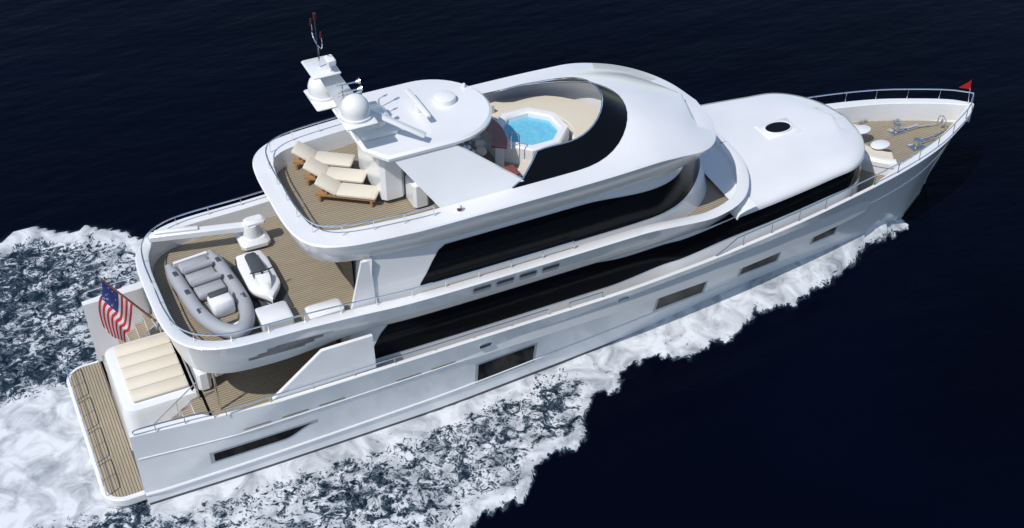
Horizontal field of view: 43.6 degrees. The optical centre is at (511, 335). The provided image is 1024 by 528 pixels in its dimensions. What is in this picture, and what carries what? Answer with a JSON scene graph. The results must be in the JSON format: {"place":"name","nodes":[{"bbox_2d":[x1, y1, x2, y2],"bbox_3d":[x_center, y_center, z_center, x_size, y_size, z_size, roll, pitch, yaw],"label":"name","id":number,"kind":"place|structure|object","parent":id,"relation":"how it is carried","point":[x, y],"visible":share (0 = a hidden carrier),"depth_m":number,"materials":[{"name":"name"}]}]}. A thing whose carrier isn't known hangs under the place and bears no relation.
{"place":"outdoors","nodes":[
{"label":"outdoors","id":0,"kind":"place"},
{"bbox_2d":[0,0,1023,527],"bbox_3d":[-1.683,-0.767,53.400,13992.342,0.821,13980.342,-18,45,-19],"label":"sea water","id":1,"kind":"structure","parent":0,"point":[872,378],"depth_m":54.92,"materials":[{"name":"blue liquid"}]},
{"bbox_2d":[63,12,973,506],"bbox_3d":[2.614,-7.206,50.410,41.500,16.430,9.100,-18,45,-19],"label":"yacht","id":2,"kind":"object","parent":1,"relation":"on","point":[427,246],"visible":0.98,"depth_m":47.75,"materials":[{"name":"white metal"}]},
{"bbox_2d":[99,281,132,341],"bbox_3d":[-14.780,-0.836,47.990,1.276,3.327,0.554,-18,45,-19],"label":"ensign flag","id":3,"kind":"object","parent":2,"relation":"attached to","point":[115,310],"visible":1,"depth_m":48.03,"materials":[{"name":"multicoloured fabric"}]},
{"bbox_2d":[165,250,254,338],"bbox_3d":[-10.640,-1.404,45.915,2.188,1.060,5.102,-22,46,-23],"label":"inflatable dinghy","id":4,"kind":"object","parent":2,"relation":"on","point":[210,290],"visible":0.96,"depth_m":45.82,"materials":[{"name":"grey rubber"}]},
{"bbox_2d":[231,250,293,310],"bbox_3d":[-9.199,-2.175,46.838,1.400,1.017,3.200,-18,45,-19],"label":"jet ski","id":5,"kind":"object","parent":2,"relation":"on","point":[257,276],"visible":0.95,"depth_m":46.62,"materials":[{"name":"white plastic"}]}
]}

